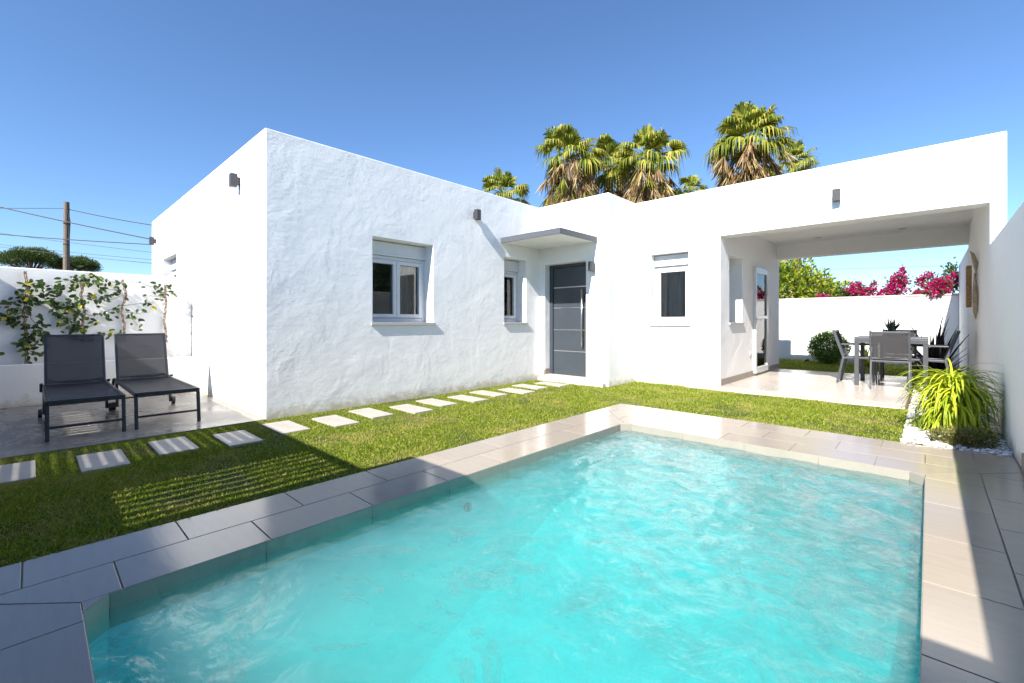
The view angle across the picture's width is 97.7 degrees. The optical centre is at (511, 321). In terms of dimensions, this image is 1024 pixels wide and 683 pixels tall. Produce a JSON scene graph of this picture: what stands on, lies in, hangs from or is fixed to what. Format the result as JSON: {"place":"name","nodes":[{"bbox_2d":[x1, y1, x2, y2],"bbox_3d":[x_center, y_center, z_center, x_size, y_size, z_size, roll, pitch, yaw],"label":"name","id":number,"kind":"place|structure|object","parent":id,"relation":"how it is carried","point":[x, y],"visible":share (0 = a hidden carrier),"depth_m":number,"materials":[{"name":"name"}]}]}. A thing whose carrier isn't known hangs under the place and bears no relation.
{"place":"outdoors","nodes":[
{"label":"outdoors","id":0,"kind":"place"},
{"bbox_2d":[2,233,145,251],"bbox_3d":[-26.912,-4.894,23.000,19.142,2.909,0.022,0,0,0],"label":"overhead cable","id":1,"kind":"object","parent":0,"point":[78,243],"visible":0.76,"depth_m":22.99,"materials":[{"name":"black rubber"}]},
{"bbox_2d":[0,206,148,238],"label":"overhead cable","id":2,"kind":"object","parent":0,"point":[74,223],"visible":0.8,"depth_m":19.78,"materials":[{"name":"black rubber"}]},
{"bbox_2d":[0,234,148,244],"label":"overhead cable","id":3,"kind":"object","parent":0,"point":[73,239],"visible":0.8,"depth_m":19.68,"materials":[{"name":"black rubber"}]},
{"bbox_2d":[0,244,150,259],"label":"overhead cable","id":4,"kind":"object","parent":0,"point":[74,252],"visible":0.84,"depth_m":23.29,"materials":[{"name":"black rubber"}]},
{"bbox_2d":[4,247,151,263],"bbox_3d":[-27.614,-4.280,23.600,19.641,2.626,0.024,0,0,0],"label":"overhead cable","id":5,"kind":"object","parent":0,"point":[74,255],"visible":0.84,"depth_m":23.59,"materials":[{"name":"black rubber"}]},
{"bbox_2d":[0,392,265,458],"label":"terrace","id":6,"kind":"structure","parent":0,"point":[22,430],"depth_m":4.48,"materials":[{"name":"tile"}]},
{"bbox_2d":[38,334,125,441],"bbox_3d":[-4.306,0.569,4.462,1.701,0.858,0.575,0,0,43],"label":"sun lounger","id":7,"kind":"object","parent":6,"relation":"on","point":[74,369],"visible":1,"depth_m":4.84,"materials":[{"name":"grey fabric"}]},
{"bbox_2d":[0,356,195,408],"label":"planter","id":8,"kind":"object","parent":6,"relation":"on","point":[19,385],"visible":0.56,"depth_m":5.32,"materials":[{"name":"white paint"}]},
{"bbox_2d":[0,271,86,363],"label":"climbing plant","id":9,"kind":"object","parent":8,"relation":"in","point":[27,339],"visible":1,"depth_m":5.46,"materials":[{"name":"green plant"}]},
{"bbox_2d":[112,333,200,429],"bbox_3d":[-3.928,0.569,4.896,1.701,0.858,0.575,0,0,43],"label":"sun lounger","id":10,"kind":"object","parent":6,"relation":"on","point":[141,362],"visible":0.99,"depth_m":5.27,"materials":[{"name":"grey fabric"}]},
{"bbox_2d":[0,358,961,567],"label":"lawn","id":11,"kind":"structure","parent":0,"point":[241,476],"depth_m":3.47,"materials":[{"name":"plant"}]},
{"bbox_2d":[0,460,35,484],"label":"stepping stone","id":12,"kind":"object","parent":11,"relation":"on","point":[19,471],"visible":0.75,"depth_m":2.96,"materials":[{"name":"white stone"}]},
{"bbox_2d":[76,449,130,472],"bbox_3d":[-2.963,1.012,3.237,0.520,0.036,0.252,0,0,43],"label":"stepping stone","id":13,"kind":"object","parent":11,"relation":"on","point":[103,460],"visible":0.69,"depth_m":3.21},
{"bbox_2d":[147,436,199,455],"bbox_3d":[-2.747,1.012,3.623,0.520,0.036,0.252,0,0,43],"label":"stepping stone","id":14,"kind":"object","parent":11,"relation":"on","point":[170,446],"visible":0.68,"depth_m":3.60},
{"bbox_2d":[212,430,263,447],"bbox_3d":[-2.371,1.012,3.858,0.520,0.036,0.252,0,0,43],"label":"stepping stone","id":15,"kind":"object","parent":11,"relation":"on","point":[238,438],"visible":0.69,"depth_m":3.82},
{"bbox_2d":[262,420,309,434],"bbox_3d":[-2.159,1.012,4.262,0.520,0.036,0.252,0,0,43],"label":"stepping stone","id":16,"kind":"object","parent":11,"relation":"on","point":[284,427],"visible":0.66,"depth_m":4.21,"materials":[{"name":"white stone"}]},
{"bbox_2d":[312,415,359,427],"bbox_3d":[-1.790,1.012,4.533,0.520,0.036,0.252,0,0,43],"label":"stepping stone","id":17,"kind":"object","parent":11,"relation":"on","point":[336,421],"visible":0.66,"depth_m":4.51,"materials":[{"name":"white stone"}]},
{"bbox_2d":[349,408,393,418],"bbox_3d":[-1.556,1.012,4.923,0.520,0.036,0.252,0,0,43],"label":"stepping stone","id":18,"kind":"object","parent":11,"relation":"on","point":[371,413],"visible":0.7,"depth_m":4.86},
{"bbox_2d":[389,404,433,413],"bbox_3d":[-1.167,1.012,5.169,0.520,0.036,0.252,0,0,43],"label":"stepping stone","id":19,"kind":"object","parent":11,"relation":"on","point":[410,408],"visible":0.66,"depth_m":5.14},
{"bbox_2d":[416,398,457,406],"bbox_3d":[-0.941,1.012,5.567,0.520,0.036,0.252,0,0,43],"label":"stepping stone","id":20,"kind":"object","parent":11,"relation":"on","point":[437,402],"visible":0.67,"depth_m":5.52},
{"bbox_2d":[448,395,487,402],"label":"stepping stone","id":21,"kind":"object","parent":11,"relation":"on","point":[466,398],"visible":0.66,"depth_m":5.81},
{"bbox_2d":[469,390,507,396],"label":"stepping stone","id":22,"kind":"object","parent":11,"relation":"on","point":[489,393],"visible":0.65,"depth_m":6.22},
{"bbox_2d":[498,388,534,393],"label":"stepping stone","id":23,"kind":"object","parent":11,"relation":"on","point":[517,391],"visible":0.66,"depth_m":6.49,"materials":[{"name":"white stone"}]},
{"bbox_2d":[512,384,547,389],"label":"stepping stone","id":24,"kind":"object","parent":11,"relation":"on","point":[535,387],"visible":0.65,"depth_m":6.89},
{"bbox_2d":[535,382,568,386],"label":"stepping stone","id":25,"kind":"object","parent":11,"relation":"on","point":[554,384],"visible":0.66,"depth_m":7.11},
{"bbox_2d":[807,330,851,363],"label":"round bush","id":26,"kind":"object","parent":11,"relation":"on","point":[819,342],"visible":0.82,"depth_m":10.46,"materials":[{"name":"green plant"}]},
{"bbox_2d":[847,346,869,367],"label":"garden plant","id":27,"kind":"object","parent":11,"relation":"on","point":[867,362],"visible":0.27,"depth_m":9.70,"materials":[{"name":"green plant"}]},
{"bbox_2d":[878,312,968,377],"bbox_3d":[7.414,0.407,7.654,1.793,1.202,1.816,0,0,43],"label":"bronze flax","id":28,"kind":"object","parent":11,"relation":"on","point":[937,352],"visible":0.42,"depth_m":7.55,"materials":[{"name":"black plant"}]},
{"bbox_2d":[89,437,923,682],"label":"pool basin","id":29,"kind":"object","parent":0,"point":[531,581],"visible":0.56,"depth_m":2.57,"materials":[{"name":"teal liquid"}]},
{"bbox_2d":[464,502,471,511],"bbox_3d":[-0.282,1.210,2.915,0.029,0.060,0.060,0,0,43],"label":"pool inlet","id":30,"kind":"object","parent":29,"relation":"attached to","point":[467,506],"visible":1,"depth_m":2.90,"materials":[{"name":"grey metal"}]},
{"bbox_2d":[82,423,924,682],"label":"pool edge tiles","id":31,"kind":"object","parent":29,"relation":"on","point":[96,615],"visible":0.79,"depth_m":2.31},
{"bbox_2d":[0,404,1023,682],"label":"pool deck","id":32,"kind":"structure","parent":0,"point":[972,618],"depth_m":2.05,"materials":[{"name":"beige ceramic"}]},
{"bbox_2d":[110,430,924,662],"bbox_3d":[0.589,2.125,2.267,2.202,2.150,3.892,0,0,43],"label":"pool water","id":33,"kind":"structure","parent":0,"point":[889,551],"depth_m":2.52,"materials":[{"name":"teal liquid"}]},
{"bbox_2d":[675,187,691,194],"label":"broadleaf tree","id":34,"kind":"object","parent":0,"point":[680,192],"visible":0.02,"depth_m":29.27,"materials":[{"name":"green plant"}]},
{"bbox_2d":[711,381,912,409],"bbox_3d":[4.913,1.000,7.145,2.152,0.101,3.442,0,0,43],"label":"terrace bed","id":35,"kind":"object","parent":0,"point":[856,403],"visible":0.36,"depth_m":5.71,"materials":[{"name":"white concrete"}]},
{"bbox_2d":[711,369,912,406],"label":"covered terrace floor","id":36,"kind":"structure","parent":35,"relation":"on","point":[810,384],"depth_m":6.55,"materials":[{"name":"tile"}]},
{"bbox_2d":[832,329,879,384],"bbox_3d":[5.375,0.533,6.993,0.556,0.826,0.446,0,0,43],"label":"dining chair","id":37,"kind":"object","parent":36,"relation":"on","point":[840,343],"visible":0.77,"depth_m":6.97,"materials":[{"name":"grey metal"}]},
{"bbox_2d":[869,331,911,391],"bbox_3d":[5.356,0.533,6.331,0.446,0.826,0.556,0,0,43],"label":"dining chair","id":38,"kind":"object","parent":36,"relation":"on","point":[890,347],"visible":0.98,"depth_m":6.19,"materials":[{"name":"grey metal"}]},
{"bbox_2d":[854,336,928,386],"bbox_3d":[5.735,0.585,6.760,0.821,0.719,0.890,0,0,43],"label":"dining table","id":39,"kind":"object","parent":36,"relation":"on","point":[913,340],"visible":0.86,"depth_m":6.69,"materials":[{"name":"grey metal"}]},
{"bbox_2d":[881,314,907,331],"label":"potted plant","id":40,"kind":"object","parent":39,"relation":"on","point":[891,327],"visible":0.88,"depth_m":6.82,"materials":[{"name":"green plant"}]},
{"bbox_2d":[880,329,916,382],"bbox_3d":[6.295,0.533,7.280,0.446,0.826,0.556,0,0,43],"label":"dining chair","id":41,"kind":"object","parent":36,"relation":"on","point":[913,333],"visible":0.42,"depth_m":7.22,"materials":[{"name":"grey metal"}]},
{"bbox_2d":[906,330,960,386],"bbox_3d":[6.069,0.533,6.455,0.556,0.826,0.446,0,0,43],"label":"dining chair","id":42,"kind":"object","parent":36,"relation":"on","point":[950,347],"visible":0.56,"depth_m":6.31,"materials":[{"name":"grey metal"}]},
{"bbox_2d":[823,265,958,269],"bbox_3d":[31.994,-4.809,39.999,19.700,0.634,0.022,0,0,0],"label":"overhead cable","id":43,"kind":"object","parent":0,"point":[888,267],"visible":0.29,"depth_m":39.99,"materials":[{"name":"black rubber"}]},
{"bbox_2d":[906,384,925,457],"bbox_3d":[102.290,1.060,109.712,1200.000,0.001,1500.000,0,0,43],"label":"ground","id":44,"kind":"structure","parent":0,"point":[909,401],"depth_m":6.12,"materials":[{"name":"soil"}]},
{"bbox_2d":[0,245,62,269],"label":"umbrella pine","id":45,"kind":"object","parent":44,"relation":"on","point":[16,256],"visible":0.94,"depth_m":43.32,"materials":[{"name":"green plant"}]},
{"bbox_2d":[63,202,70,270],"bbox_3d":[-19.886,-2.080,19.969,0.352,6.560,0.260,0,0,43],"label":"utility pole","id":46,"kind":"object","parent":44,"relation":"on","point":[66,235],"visible":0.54,"depth_m":19.92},
{"bbox_2d":[10,208,62,208],"bbox_3d":[-25.864,-5.296,20.000,11.718,0.453,0.024,0,0,0],"label":"overhead cable","id":47,"kind":"object","parent":46,"relation":"attached to","point":[36,208],"visible":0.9,"depth_m":19.99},
{"bbox_2d":[69,209,150,224],"bbox_3d":[-17.570,-4.641,20.050,4.909,0.919,0.040,0,0,0],"label":"overhead cable","id":48,"kind":"object","parent":46,"relation":"attached to","point":[109,217],"visible":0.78,"depth_m":20.04,"materials":[{"name":"black rubber"}]},
{"bbox_2d":[46,255,103,271],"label":"umbrella pine","id":49,"kind":"object","parent":44,"relation":"on","point":[88,264],"visible":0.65,"depth_m":46.57,"materials":[{"name":"green plant"}]},
{"bbox_2d":[0,267,191,364],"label":"garden wall","id":50,"kind":"structure","parent":44,"relation":"on","point":[178,320],"depth_m":6.01,"materials":[{"name":"white paint"}]},
{"bbox_2d":[54,265,128,327],"bbox_3d":[-5.465,-0.235,5.836,0.153,1.001,0.722,0,0,43],"label":"climbing plant","id":51,"kind":"object","parent":50,"relation":"attached to","point":[83,280],"visible":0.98,"depth_m":5.79,"materials":[{"name":"green plant"}]},
{"bbox_2d":[83,274,156,339],"bbox_3d":[-5.293,-0.136,6.031,0.123,0.975,0.798,0,0,43],"label":"climbing plant","id":52,"kind":"object","parent":50,"relation":"attached to","point":[116,309],"visible":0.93,"depth_m":6.03,"materials":[{"name":"green plant"}]},
{"bbox_2d":[132,281,192,341],"bbox_3d":[-4.952,-0.139,6.403,0.106,0.864,0.788,0,0,43],"label":"climbing plant","id":53,"kind":"object","parent":50,"relation":"attached to","point":[162,294],"visible":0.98,"depth_m":6.41,"materials":[{"name":"green plant"}]},
{"bbox_2d":[477,166,531,204],"bbox_3d":[-0.505,-4.014,27.037,3.817,10.457,3.571,0,0,-4],"label":"fan palm","id":54,"kind":"object","parent":44,"relation":"on","point":[498,180],"visible":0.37,"depth_m":26.54,"materials":[{"name":"green plant"}]},
{"bbox_2d":[532,123,609,206],"bbox_3d":[3.037,-4.579,24.039,4.041,11.583,4.018,0,0,-12],"label":"fan palm","id":55,"kind":"object","parent":44,"relation":"on","point":[562,180],"visible":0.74,"depth_m":23.45,"materials":[{"name":"green plant"}]},
{"bbox_2d":[149,128,1006,419],"bbox_3d":[0.167,-0.475,8.078,11.967,3.050,8.979,0,0,43],"label":"villa","id":56,"kind":"object","parent":44,"relation":"on","point":[325,278],"visible":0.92,"depth_m":6.25,"materials":[{"name":"white paint"}]},
{"bbox_2d":[171,259,175,276],"bbox_3d":[-5.869,-0.614,7.930,1.100,1.028,0.110,0,0,43],"label":"window","id":57,"kind":"structure","parent":56,"relation":"in","point":[173,263],"depth_m":8.16,"materials":[{"name":"white glass"}]},
{"bbox_2d":[371,240,435,324],"bbox_3d":[-1.485,-0.499,5.904,0.296,1.078,0.969,0,0,43],"label":"window","id":58,"kind":"structure","parent":56,"relation":"in","point":[395,255],"depth_m":5.96,"materials":[{"name":"white plastic"}]},
{"bbox_2d":[503,260,527,323],"bbox_3d":[-0.032,-0.496,7.462,0.296,1.073,0.587,0,0,43],"label":"window","id":59,"kind":"structure","parent":56,"relation":"in","point":[511,268],"depth_m":7.59,"materials":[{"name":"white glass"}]},
{"bbox_2d":[550,262,585,376],"bbox_3d":[0.974,-0.038,7.570,0.836,1.891,0.131,0,0,43],"label":"door","id":60,"kind":"structure","parent":56,"relation":"in","point":[567,281],"depth_m":7.59,"materials":[{"name":"metal"}]},
{"bbox_2d":[649,253,689,325],"bbox_3d":[2.577,-0.512,7.221,0.673,1.152,0.246,0,0,43],"label":"window","id":61,"kind":"structure","parent":56,"relation":"in","point":[676,262],"depth_m":7.27,"materials":[{"name":"white plastic"}]},
{"bbox_2d":[729,260,744,324],"bbox_3d":[3.502,-0.499,7.249,0.296,1.078,0.720,0,0,43],"label":"window","id":62,"kind":"structure","parent":56,"relation":"in","point":[730,261],"depth_m":7.51,"materials":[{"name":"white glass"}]},
{"bbox_2d":[753,267,767,372],"bbox_3d":[4.543,-0.035,8.110,0.101,1.870,0.820,0,0,43],"label":"door","id":63,"kind":"structure","parent":56,"relation":"in","point":[760,276],"depth_m":8.11,"materials":[{"name":"white glass"}]},
{"bbox_2d":[966,251,978,318],"bbox_3d":[6.140,-0.501,5.978,0.077,0.928,0.501,0,0,36],"label":"wall ornament","id":64,"kind":"object","parent":56,"relation":"attached to","point":[972,296],"depth_m":5.92,"materials":[{"name":"brown wood"}]},
{"bbox_2d":[581,133,640,202],"bbox_3d":[5.713,-4.841,26.331,4.136,12.106,4.340,0,0,11],"label":"fan palm","id":65,"kind":"object","parent":44,"relation":"on","point":[610,147],"visible":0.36,"depth_m":25.26,"materials":[{"name":"green plant"}]},
{"bbox_2d":[610,123,691,202],"bbox_3d":[7.173,-4.579,23.523,3.916,11.584,4.120,0,0,-2],"label":"fan palm","id":66,"kind":"object","parent":44,"relation":"on","point":[651,187],"visible":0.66,"depth_m":22.89,"materials":[{"name":"green plant"}]},
{"bbox_2d":[675,175,709,194],"bbox_3d":[13.188,-4.860,32.989,2.611,12.142,2.610,0,0,16],"label":"fan palm","id":67,"kind":"object","parent":44,"relation":"on","point":[692,180],"visible":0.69,"depth_m":32.73,"materials":[{"name":"green plant"}]},
{"bbox_2d":[702,100,805,187],"bbox_3d":[11.802,-4.796,21.979,4.400,12.018,4.237,0,0,43],"label":"fan palm","id":68,"kind":"object","parent":44,"relation":"on","point":[736,125],"visible":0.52,"depth_m":21.28,"materials":[{"name":"green plant"}]},
{"bbox_2d":[776,139,819,297],"bbox_3d":[17.613,-5.074,27.798,3.108,12.571,3.172,0,0,43],"label":"fan palm","id":69,"kind":"object","parent":44,"relation":"on","point":[805,161],"visible":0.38,"depth_m":27.56,"materials":[{"name":"green plant"}]},
{"bbox_2d":[779,258,857,298],"bbox_3d":[7.693,-0.555,12.799,4.234,3.310,1.910,0,0,43],"label":"hedge tree","id":70,"kind":"object","parent":44,"relation":"on","point":[788,277],"visible":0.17,"depth_m":12.19,"materials":[{"name":"green plant"}]},
{"bbox_2d":[814,279,895,297],"bbox_3d":[8.458,-0.012,11.090,1.633,2.167,0.645,0,0,43],"label":"bougainvillea","id":71,"kind":"object","parent":44,"relation":"on","point":[864,290],"visible":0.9,"depth_m":10.94,"materials":[{"name":"pink plant"}]},
{"bbox_2d":[779,293,958,367],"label":"garden wall","id":72,"kind":"structure","parent":44,"relation":"on","point":[802,321],"depth_m":10.65,"materials":[{"name":"white paint"}]},
{"bbox_2d":[826,256,958,296],"bbox_3d":[9.174,-0.192,10.919,2.761,2.534,1.148,0,0,43],"label":"leafy shrub","id":73,"kind":"object","parent":44,"relation":"on","point":[948,270],"visible":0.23,"depth_m":10.05,"materials":[{"name":"green plant"}]},
{"bbox_2d":[882,265,936,294],"bbox_3d":[9.193,-0.138,10.408,0.526,2.420,0.926,0,0,-34],"label":"bougainvillea","id":74,"kind":"object","parent":44,"relation":"on","point":[895,279],"visible":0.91,"depth_m":10.48,"materials":[{"name":"pink plant"}]},
{"bbox_2d":[909,270,958,298],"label":"bougainvillea","id":75,"kind":"object","parent":44,"relation":"on","point":[938,286],"visible":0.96,"depth_m":9.73,"materials":[{"name":"pink plant"}]},
{"bbox_2d":[959,249,967,376],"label":"boundary wall","id":76,"kind":"structure","parent":44,"relation":"on","point":[963,314],"depth_m":8.29,"materials":[{"name":"white paint"}]},
{"bbox_2d":[989,202,1023,472],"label":"boundary wall","id":77,"kind":"structure","parent":44,"relation":"on","point":[1006,298],"depth_m":3.55,"materials":[{"name":"white paint"}]},
{"bbox_2d":[900,379,1014,457],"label":"gravel","id":78,"kind":"structure","parent":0,"point":[913,434],"depth_m":3.73,"materials":[{"name":"white gravel"}]},
{"bbox_2d":[891,358,1004,438],"bbox_3d":[4.017,0.681,4.086,0.868,0.677,0.926,0,0,43],"label":"strap leaf plant","id":79,"kind":"object","parent":78,"relation":"on","point":[952,398],"visible":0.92,"depth_m":3.96,"materials":[{"name":"green plant"}]},
{"bbox_2d":[924,423,1000,448],"bbox_3d":[3.652,0.948,3.629,0.460,0.250,0.319,0,0,43],"label":"shrub","id":80,"kind":"object","parent":78,"relation":"on","point":[963,436],"visible":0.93,"depth_m":3.60,"materials":[{"name":"green plant"}]}
]}

